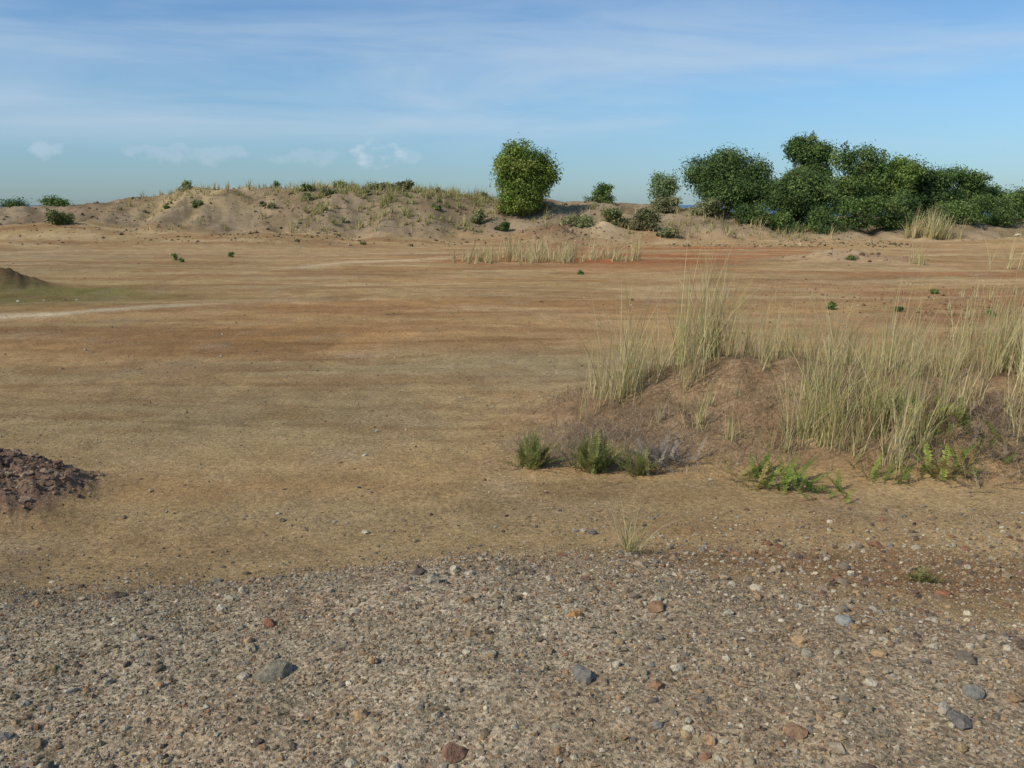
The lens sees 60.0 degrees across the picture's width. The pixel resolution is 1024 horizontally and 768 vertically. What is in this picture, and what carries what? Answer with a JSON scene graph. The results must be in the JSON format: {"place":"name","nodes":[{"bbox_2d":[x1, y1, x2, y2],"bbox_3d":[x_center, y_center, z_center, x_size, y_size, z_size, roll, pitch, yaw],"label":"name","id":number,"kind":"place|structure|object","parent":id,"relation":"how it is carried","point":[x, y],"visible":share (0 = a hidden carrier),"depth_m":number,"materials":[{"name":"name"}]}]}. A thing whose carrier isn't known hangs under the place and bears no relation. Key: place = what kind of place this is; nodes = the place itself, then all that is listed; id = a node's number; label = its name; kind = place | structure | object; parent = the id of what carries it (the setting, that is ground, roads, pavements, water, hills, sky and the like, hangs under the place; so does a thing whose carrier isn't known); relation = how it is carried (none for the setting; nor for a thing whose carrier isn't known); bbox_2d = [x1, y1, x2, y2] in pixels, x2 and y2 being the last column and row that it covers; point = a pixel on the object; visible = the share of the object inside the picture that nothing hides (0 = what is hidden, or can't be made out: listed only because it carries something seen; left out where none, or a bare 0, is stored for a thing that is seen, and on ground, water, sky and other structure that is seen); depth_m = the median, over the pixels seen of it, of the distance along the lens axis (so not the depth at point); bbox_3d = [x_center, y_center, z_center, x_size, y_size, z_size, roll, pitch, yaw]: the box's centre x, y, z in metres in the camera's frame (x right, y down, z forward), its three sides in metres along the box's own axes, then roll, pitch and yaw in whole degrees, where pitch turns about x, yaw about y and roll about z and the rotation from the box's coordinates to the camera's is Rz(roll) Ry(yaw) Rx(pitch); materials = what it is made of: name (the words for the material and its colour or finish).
{"place":"outdoors","nodes":[
{"label":"outdoors","id":0,"kind":"place"},
{"bbox_2d":[0,187,1023,767],"bbox_3d":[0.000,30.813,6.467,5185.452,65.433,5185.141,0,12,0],"label":"ground","id":1,"kind":"structure","parent":0,"point":[256,307],"depth_m":7.44,"materials":[{"name":"soil"}]},
{"bbox_2d":[0,196,31,206],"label":"shrub","id":2,"kind":"object","parent":1,"relation":"on","point":[10,202],"visible":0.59,"depth_m":66.87,"materials":[{"name":"green plant"}]},
{"bbox_2d":[41,760,53,767],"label":"stone","id":3,"kind":"object","parent":1,"relation":"on","point":[49,764],"visible":1,"depth_m":2.58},
{"bbox_2d":[0,447,106,514],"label":"rock pile","id":4,"kind":"object","parent":1,"relation":"on","point":[28,500],"visible":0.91,"depth_m":6.77,"materials":[{"name":"stone"}]},
{"bbox_2d":[36,194,73,206],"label":"shrub","id":5,"kind":"object","parent":1,"relation":"on","point":[54,201],"visible":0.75,"depth_m":64.22,"materials":[{"name":"green plant"}]},
{"bbox_2d":[43,209,75,224],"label":"shrub","id":6,"kind":"object","parent":1,"relation":"on","point":[56,217],"visible":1,"depth_m":49.65,"materials":[{"name":"green plant"}]},
{"bbox_2d":[136,588,145,592],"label":"stone","id":7,"kind":"object","parent":1,"relation":"on","point":[142,590],"visible":0.64,"depth_m":4.17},
{"bbox_2d":[171,253,177,260],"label":"plant","id":8,"kind":"object","parent":1,"relation":"on","point":[174,255],"visible":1,"depth_m":35.16,"materials":[{"name":"green plant"}]},
{"bbox_2d":[177,181,192,190],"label":"shrub","id":9,"kind":"object","parent":1,"relation":"on","point":[187,186],"visible":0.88,"depth_m":59.15,"materials":[{"name":"green plant"}]},
{"bbox_2d":[183,180,192,187],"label":"shrub","id":10,"kind":"object","parent":1,"relation":"on","point":[188,182],"visible":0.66,"depth_m":59.64,"materials":[{"name":"green plant"}]},
{"bbox_2d":[191,200,204,207],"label":"shrub","id":11,"kind":"object","parent":1,"relation":"on","point":[195,203],"visible":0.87,"depth_m":54.78,"materials":[{"name":"green plant"}]},
{"bbox_2d":[259,201,266,206],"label":"shrub","id":12,"kind":"object","parent":1,"relation":"on","point":[261,203],"visible":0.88,"depth_m":56.04,"materials":[{"name":"green plant"}]},
{"bbox_2d":[263,618,274,627],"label":"stone","id":13,"kind":"object","parent":1,"relation":"on","point":[269,622],"visible":0.95,"depth_m":3.46,"materials":[{"name":"stone"}]},
{"bbox_2d":[267,203,275,207],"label":"shrub","id":14,"kind":"object","parent":1,"relation":"on","point":[271,205],"visible":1,"depth_m":55.51,"materials":[{"name":"green plant"}]},
{"bbox_2d":[254,660,292,682],"bbox_3d":[-0.829,1.002,3.070,0.116,0.079,0.129,10,15,41],"label":"stone","id":15,"kind":"object","parent":1,"relation":"on","point":[272,670],"visible":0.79,"depth_m":3.04,"materials":[{"name":"stone"}]},
{"bbox_2d":[273,180,280,188],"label":"shrub","id":16,"kind":"object","parent":1,"relation":"on","point":[275,183],"visible":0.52,"depth_m":62.98,"materials":[{"name":"green plant"}]},
{"bbox_2d":[299,184,314,191],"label":"shrub","id":17,"kind":"object","parent":1,"relation":"on","point":[306,187],"visible":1,"depth_m":57.05,"materials":[{"name":"green plant"}]},
{"bbox_2d":[302,192,318,200],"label":"shrub","id":18,"kind":"object","parent":1,"relation":"on","point":[308,194],"visible":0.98,"depth_m":55.52,"materials":[{"name":"green plant"}]},
{"bbox_2d":[320,187,338,195],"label":"shrub","id":19,"kind":"object","parent":1,"relation":"on","point":[329,191],"visible":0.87,"depth_m":56.35,"materials":[{"name":"green plant"}]},
{"bbox_2d":[333,180,346,187],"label":"shrub","id":20,"kind":"object","parent":1,"relation":"on","point":[334,183],"visible":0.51,"depth_m":60.69,"materials":[{"name":"green plant"}]},
{"bbox_2d":[366,181,386,189],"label":"shrub","id":21,"kind":"object","parent":1,"relation":"on","point":[375,185],"visible":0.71,"depth_m":59.26,"materials":[{"name":"green plant"}]},
{"bbox_2d":[392,178,414,190],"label":"shrub","id":22,"kind":"object","parent":1,"relation":"on","point":[408,184],"visible":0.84,"depth_m":58.24,"materials":[{"name":"green plant"}]},
{"bbox_2d":[400,586,409,592],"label":"stone","id":23,"kind":"object","parent":1,"relation":"on","point":[405,589],"visible":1,"depth_m":3.74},
{"bbox_2d":[431,204,440,210],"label":"shrub","id":24,"kind":"object","parent":1,"relation":"on","point":[437,207],"visible":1,"depth_m":54.99,"materials":[{"name":"green plant"}]},
{"bbox_2d":[442,742,467,763],"bbox_3d":[-0.165,1.081,2.595,0.082,0.047,0.072,-6,13,-28],"label":"stone","id":25,"kind":"object","parent":1,"relation":"on","point":[452,753],"visible":0.98,"depth_m":2.58,"materials":[{"name":"stone"}]},
{"bbox_2d":[108,178,841,241],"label":"dry grass","id":26,"kind":"structure","parent":1,"relation":"on","point":[389,195],"depth_m":55.98,"materials":[{"name":"plant"}]},
{"bbox_2d":[470,208,486,222],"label":"shrub","id":27,"kind":"object","parent":1,"relation":"on","point":[478,216],"visible":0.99,"depth_m":54.85,"materials":[{"name":"green plant"}]},
{"bbox_2d":[478,191,493,199],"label":"shrub","id":28,"kind":"object","parent":1,"relation":"on","point":[484,193],"visible":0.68,"depth_m":61.10,"materials":[{"name":"green plant"}]},
{"bbox_2d":[494,222,510,230],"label":"shrub","id":29,"kind":"object","parent":1,"relation":"on","point":[504,226],"visible":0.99,"depth_m":53.94,"materials":[{"name":"green plant"}]},
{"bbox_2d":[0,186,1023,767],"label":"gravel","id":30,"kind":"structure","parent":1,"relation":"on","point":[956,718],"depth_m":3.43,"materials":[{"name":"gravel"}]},
{"bbox_2d":[488,132,563,215],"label":"broadleaf tree","id":31,"kind":"object","parent":1,"relation":"on","point":[526,178],"visible":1,"depth_m":55.74,"materials":[{"name":"green plant"}]},
{"bbox_2d":[497,430,562,470],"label":"green shrub","id":32,"kind":"object","parent":1,"relation":"on","point":[531,454],"visible":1,"depth_m":7.52,"materials":[{"name":"green plant"}]},
{"bbox_2d":[567,610,582,617],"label":"stone","id":33,"kind":"object","parent":1,"relation":"on","point":[576,613],"visible":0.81,"depth_m":3.46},
{"bbox_2d":[558,212,595,227],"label":"shrub","id":34,"kind":"object","parent":1,"relation":"on","point":[572,220],"visible":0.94,"depth_m":51.85,"materials":[{"name":"green plant"}]},
{"bbox_2d":[555,428,635,473],"bbox_3d":[0.750,0.536,7.526,0.693,0.402,0.557,-7,13,-30],"label":"green shrub","id":35,"kind":"object","parent":1,"relation":"on","point":[595,458],"visible":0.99,"depth_m":7.44,"materials":[{"name":"green plant"}]},
{"bbox_2d":[582,181,616,203],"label":"shrub","id":36,"kind":"object","parent":1,"relation":"on","point":[602,191],"visible":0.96,"depth_m":61.42,"materials":[{"name":"green plant"}]},
{"bbox_2d":[600,206,631,226],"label":"shrub","id":37,"kind":"object","parent":1,"relation":"on","point":[611,215],"visible":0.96,"depth_m":52.62,"materials":[{"name":"green plant"}]},
{"bbox_2d":[612,661,620,669],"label":"stone","id":38,"kind":"object","parent":1,"relation":"on","point":[616,665],"visible":1,"depth_m":3.05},
{"bbox_2d":[578,492,696,553],"bbox_3d":[0.783,0.877,5.248,0.565,0.413,1.075,-5,12,-22],"label":"grass tuft","id":39,"kind":"object","parent":1,"relation":"on","point":[629,548],"visible":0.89,"depth_m":5.38,"materials":[{"name":"plant"}]},
{"bbox_2d":[611,442,667,477],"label":"green shrub","id":40,"kind":"object","parent":1,"relation":"on","point":[639,462],"visible":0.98,"depth_m":7.35,"materials":[{"name":"green plant"}]},
{"bbox_2d":[625,206,664,230],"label":"shrub","id":41,"kind":"object","parent":1,"relation":"on","point":[646,219],"visible":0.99,"depth_m":51.94,"materials":[{"name":"green plant"}]},
{"bbox_2d":[647,600,663,612],"bbox_3d":[0.573,0.898,3.551,0.066,0.052,0.074,1,12,6],"label":"stone","id":42,"kind":"object","parent":1,"relation":"on","point":[654,606],"visible":0.98,"depth_m":3.53,"materials":[{"name":"stone"}]},
{"bbox_2d":[647,170,680,201],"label":"tree","id":43,"kind":"object","parent":1,"relation":"on","point":[668,187],"visible":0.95,"depth_m":63.04,"materials":[{"name":"green plant"}]},
{"bbox_2d":[647,195,682,211],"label":"shrub","id":44,"kind":"object","parent":1,"relation":"on","point":[669,204],"visible":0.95,"depth_m":58.41,"materials":[{"name":"green plant"}]},
{"bbox_2d":[624,431,707,476],"bbox_3d":[1.291,0.567,7.622,0.792,0.300,0.710,-4,12,-20],"label":"dry bush","id":45,"kind":"object","parent":1,"relation":"on","point":[654,455],"visible":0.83,"depth_m":7.58,"materials":[{"name":"grey plant"}]},
{"bbox_2d":[656,225,681,236],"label":"shrub","id":46,"kind":"object","parent":1,"relation":"on","point":[668,231],"visible":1,"depth_m":51.03,"materials":[{"name":"green plant"}]},
{"bbox_2d":[695,695,712,703],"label":"stone","id":47,"kind":"object","parent":1,"relation":"on","point":[705,699],"visible":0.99,"depth_m":2.85,"materials":[{"name":"stone"}]},
{"bbox_2d":[686,196,726,214],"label":"shrub","id":48,"kind":"object","parent":1,"relation":"on","point":[712,207],"visible":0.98,"depth_m":56.42,"materials":[{"name":"green plant"}]},
{"bbox_2d":[673,142,777,212],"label":"broadleaf tree","id":49,"kind":"object","parent":1,"relation":"on","point":[728,179],"visible":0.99,"depth_m":57.62,"materials":[{"name":"green plant"}]},
{"bbox_2d":[724,200,772,223],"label":"shrub","id":50,"kind":"object","parent":1,"relation":"on","point":[745,212],"visible":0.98,"depth_m":55.19,"materials":[{"name":"green plant"}]},
{"bbox_2d":[479,349,1023,497],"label":"dirt mound","id":51,"kind":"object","parent":1,"relation":"on","point":[605,433],"depth_m":8.13,"materials":[{"name":"soil"}]},
{"bbox_2d":[501,223,1023,261],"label":"rubble","id":52,"kind":"object","parent":1,"relation":"on","point":[569,228],"visible":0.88,"depth_m":49.30,"materials":[{"name":"stone"}]},
{"bbox_2d":[706,449,819,490],"bbox_3d":[1.991,0.667,7.113,0.813,0.299,0.777,6,13,26],"label":"fern","id":53,"kind":"object","parent":1,"relation":"on","point":[765,464],"visible":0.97,"depth_m":7.13,"materials":[{"name":"green plant"}]},
{"bbox_2d":[753,172,778,208],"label":"broadleaf tree","id":54,"kind":"object","parent":1,"relation":"on","point":[767,192],"visible":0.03,"depth_m":60.62,"materials":[{"name":"green plant"}]},
{"bbox_2d":[764,207,806,232],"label":"shrub","id":55,"kind":"object","parent":1,"relation":"on","point":[781,219],"visible":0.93,"depth_m":54.94,"materials":[{"name":"green plant"}]},
{"bbox_2d":[755,455,833,498],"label":"fern","id":56,"kind":"object","parent":1,"relation":"on","point":[788,475],"visible":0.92,"depth_m":7.00,"materials":[{"name":"green plant"}]},
{"bbox_2d":[783,722,807,739],"bbox_3d":[0.857,1.054,2.681,0.068,0.036,0.066,0,12,0],"label":"stone","id":57,"kind":"object","parent":1,"relation":"on","point":[794,731],"visible":1,"depth_m":2.67,"materials":[{"name":"stone"}]},
{"bbox_2d":[756,165,840,223],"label":"broadleaf tree","id":58,"kind":"object","parent":1,"relation":"on","point":[797,193],"visible":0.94,"depth_m":55.78,"materials":[{"name":"green plant"}]},
{"bbox_2d":[801,648,814,657],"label":"stone","id":59,"kind":"object","parent":1,"relation":"on","point":[806,653],"visible":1,"depth_m":3.14,"materials":[{"name":"stone"}]},
{"bbox_2d":[780,130,839,200],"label":"broadleaf tree","id":60,"kind":"object","parent":1,"relation":"on","point":[804,151],"visible":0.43,"depth_m":59.60,"materials":[{"name":"green plant"}]},
{"bbox_2d":[782,469,852,503],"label":"fern","id":61,"kind":"object","parent":1,"relation":"on","point":[839,487],"visible":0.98,"depth_m":6.89,"materials":[{"name":"green plant"}]},
{"bbox_2d":[803,198,853,233],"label":"shrub","id":62,"kind":"object","parent":1,"relation":"on","point":[822,217],"visible":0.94,"depth_m":54.26,"materials":[{"name":"green plant"}]},
{"bbox_2d":[825,301,837,309],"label":"plant","id":63,"kind":"object","parent":1,"relation":"on","point":[832,306],"visible":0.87,"depth_m":18.58,"materials":[{"name":"green plant"}]},
{"bbox_2d":[830,574,842,578],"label":"stone","id":64,"kind":"object","parent":1,"relation":"on","point":[835,576],"visible":0.44,"depth_m":4.90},
{"bbox_2d":[829,742,846,753],"bbox_3d":[0.957,1.059,2.583,0.044,0.031,0.058,-8,14,-34],"label":"stone","id":65,"kind":"object","parent":1,"relation":"on","point":[837,747],"visible":1,"depth_m":2.57,"materials":[{"name":"stone"}]},
{"bbox_2d":[835,615,853,626],"bbox_3d":[1.291,0.926,3.435,0.074,0.059,0.088,0,12,0],"label":"stone","id":66,"kind":"object","parent":1,"relation":"on","point":[845,620],"visible":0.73,"depth_m":3.42,"materials":[{"name":"stone"}]},
{"bbox_2d":[844,254,855,259],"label":"plant","id":67,"kind":"object","parent":1,"relation":"on","point":[848,257],"visible":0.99,"depth_m":33.22,"materials":[{"name":"green plant"}]},
{"bbox_2d":[822,140,898,220],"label":"broadleaf tree","id":68,"kind":"object","parent":1,"relation":"on","point":[854,182],"visible":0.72,"depth_m":58.19,"materials":[{"name":"green plant"}]},
{"bbox_2d":[830,191,894,230],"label":"shrub","id":69,"kind":"object","parent":1,"relation":"on","point":[856,221],"visible":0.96,"depth_m":54.96,"materials":[{"name":"green plant"}]},
{"bbox_2d":[854,763,876,767],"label":"stone","id":70,"kind":"object","parent":1,"relation":"on","point":[864,765],"visible":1,"depth_m":2.48,"materials":[{"name":"stone"}]},
{"bbox_2d":[848,442,915,484],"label":"fern","id":71,"kind":"object","parent":1,"relation":"on","point":[872,472],"visible":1,"depth_m":7.19,"materials":[{"name":"green plant"}]},
{"bbox_2d":[871,193,916,229],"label":"shrub","id":72,"kind":"object","parent":1,"relation":"on","point":[896,219],"visible":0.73,"depth_m":55.53,"materials":[{"name":"green plant"}]},
{"bbox_2d":[865,148,924,213],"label":"broadleaf tree","id":73,"kind":"object","parent":1,"relation":"on","point":[901,168],"visible":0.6,"depth_m":58.42,"materials":[{"name":"green plant"}]},
{"bbox_2d":[894,306,903,311],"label":"plant","id":74,"kind":"object","parent":1,"relation":"on","point":[898,309],"visible":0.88,"depth_m":18.33,"materials":[{"name":"green plant"}]},
{"bbox_2d":[863,383,947,430],"bbox_3d":[3.447,0.204,8.030,0.756,0.388,0.671,0,12,0],"label":"fern","id":75,"kind":"object","parent":1,"relation":"on","point":[889,404],"visible":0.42,"depth_m":7.97,"materials":[{"name":"green plant"}]},
{"bbox_2d":[909,238,933,264],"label":"grass tuft","id":76,"kind":"object","parent":1,"relation":"on","point":[916,256],"visible":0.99,"depth_m":32.69,"materials":[{"name":"plant"}]},
{"bbox_2d":[884,186,959,226],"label":"shrub","id":77,"kind":"object","parent":1,"relation":"on","point":[909,201],"visible":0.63,"depth_m":56.76,"materials":[{"name":"green plant"}]},
{"bbox_2d":[919,610,928,614],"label":"stone","id":78,"kind":"object","parent":1,"relation":"on","point":[923,611],"visible":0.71,"depth_m":4.19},
{"bbox_2d":[903,562,954,582],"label":"plant","id":79,"kind":"object","parent":1,"relation":"on","point":[919,579],"visible":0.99,"depth_m":4.99,"materials":[{"name":"green plant"}]},
{"bbox_2d":[898,154,962,215],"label":"broadleaf tree","id":80,"kind":"object","parent":1,"relation":"on","point":[935,183],"visible":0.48,"depth_m":59.71,"materials":[{"name":"green plant"}]},
{"bbox_2d":[929,289,938,293],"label":"plant","id":81,"kind":"object","parent":1,"relation":"on","point":[935,291],"visible":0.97,"depth_m":21.98,"materials":[{"name":"green plant"}]},
{"bbox_2d":[927,593,942,597],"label":"stone","id":82,"kind":"object","parent":1,"relation":"on","point":[934,595],"visible":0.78,"depth_m":4.60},
{"bbox_2d":[934,589,952,596],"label":"stone","id":83,"kind":"object","parent":1,"relation":"on","point":[944,592],"visible":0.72,"depth_m":4.71,"materials":[{"name":"stone"}]},
{"bbox_2d":[905,391,981,441],"bbox_3d":[3.776,0.274,7.893,0.582,0.430,0.744,0,12,0],"label":"fern","id":84,"kind":"object","parent":1,"relation":"on","point":[958,417],"visible":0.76,"depth_m":7.83,"materials":[{"name":"green plant"}]},
{"bbox_2d":[937,701,950,714],"bbox_3d":[1.369,1.032,2.807,0.057,0.038,0.055,0,12,0],"label":"stone","id":85,"kind":"object","parent":1,"relation":"on","point":[944,708],"visible":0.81,"depth_m":2.80,"materials":[{"name":"stone"}]},
{"bbox_2d":[893,439,995,491],"bbox_3d":[3.492,0.605,7.233,0.760,0.349,0.920,0,12,0],"label":"fern","id":86,"kind":"object","parent":1,"relation":"on","point":[960,460],"visible":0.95,"depth_m":7.20,"materials":[{"name":"green plant"}]},
{"bbox_2d":[919,433,984,486],"bbox_3d":[3.597,0.608,7.256,0.503,0.340,0.868,6,13,26],"label":"fern","id":87,"kind":"object","parent":1,"relation":"on","point":[951,452],"visible":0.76,"depth_m":7.43,"materials":[{"name":"green plant"}]},
{"bbox_2d":[883,280,1023,323],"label":"grass tuft","id":88,"kind":"object","parent":1,"relation":"on","point":[962,295],"visible":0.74,"depth_m":20.80,"materials":[{"name":"plant"}]},
{"bbox_2d":[899,202,1021,239],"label":"tall grass","id":89,"kind":"structure","parent":1,"relation":"on","point":[934,232],"depth_m":52.99,"materials":[{"name":"plant"}]},
{"bbox_2d":[927,191,999,224],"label":"shrub","id":90,"kind":"object","parent":1,"relation":"on","point":[963,211],"visible":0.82,"depth_m":57.30,"materials":[{"name":"green plant"}]},
{"bbox_2d":[946,161,998,212],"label":"broadleaf tree","id":91,"kind":"object","parent":1,"relation":"on","point":[967,183],"visible":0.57,"depth_m":61.10,"materials":[{"name":"green plant"}]},
{"bbox_2d":[962,684,985,699],"bbox_3d":[1.520,1.012,2.916,0.074,0.038,0.077,0,12,0],"label":"stone","id":92,"kind":"object","parent":1,"relation":"on","point":[974,692],"visible":1,"depth_m":2.90,"materials":[{"name":"stone"}]},
{"bbox_2d":[934,399,1023,488],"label":"dry bush","id":93,"kind":"object","parent":1,"relation":"on","point":[992,450],"visible":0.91,"depth_m":7.53,"materials":[{"name":"brown plant"}]},
{"bbox_2d":[984,309,999,316],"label":"plant","id":94,"kind":"object","parent":1,"relation":"on","point":[994,313],"visible":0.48,"depth_m":17.66,"materials":[{"name":"green plant"}]},
{"bbox_2d":[975,182,1009,214],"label":"broadleaf tree","id":95,"kind":"object","parent":1,"relation":"on","point":[993,190],"visible":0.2,"depth_m":62.45,"materials":[{"name":"green plant"}]},
{"bbox_2d":[969,417,1019,463],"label":"fern","id":96,"kind":"object","parent":1,"relation":"on","point":[992,430],"visible":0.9,"depth_m":7.57,"materials":[{"name":"green plant"}]},
{"bbox_2d":[990,563,1000,567],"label":"stone","id":97,"kind":"object","parent":1,"relation":"on","point":[995,565],"visible":0.77,"depth_m":5.31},
{"bbox_2d":[975,197,1023,225],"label":"shrub","id":98,"kind":"object","parent":1,"relation":"on","point":[1003,214],"visible":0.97,"depth_m":58.31,"materials":[{"name":"green plant"}]},
{"bbox_2d":[979,224,1023,269],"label":"grass tuft","id":99,"kind":"object","parent":1,"relation":"on","point":[1010,266],"visible":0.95,"depth_m":30.77,"materials":[{"name":"plant"}]},
{"bbox_2d":[987,179,1023,221],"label":"broadleaf tree","id":100,"kind":"object","parent":1,"relation":"on","point":[1015,195],"visible":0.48,"depth_m":60.67,"materials":[{"name":"green plant"}]},
{"bbox_2d":[0,0,1023,204],"label":"sky","id":101,"kind":"structure","parent":0,"point":[102,101],"materials":[{"name":"blue"}]},
{"bbox_2d":[26,205,1016,217],"bbox_3d":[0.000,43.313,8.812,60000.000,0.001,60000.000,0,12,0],"label":"sea","id":102,"kind":"structure","parent":0,"point":[690,206],"depth_m":13871.15,"materials":[{"name":"blue liquid"}]},
{"bbox_2d":[449,232,644,264],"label":"tall grass","id":103,"kind":"structure","parent":0,"point":[565,256],"depth_m":34.43,"materials":[{"name":"plant"}]},
{"bbox_2d":[550,213,1023,476],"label":"tall grass","id":104,"kind":"structure","parent":0,"point":[708,344],"depth_m":8.87,"materials":[{"name":"plant"}]}
]}

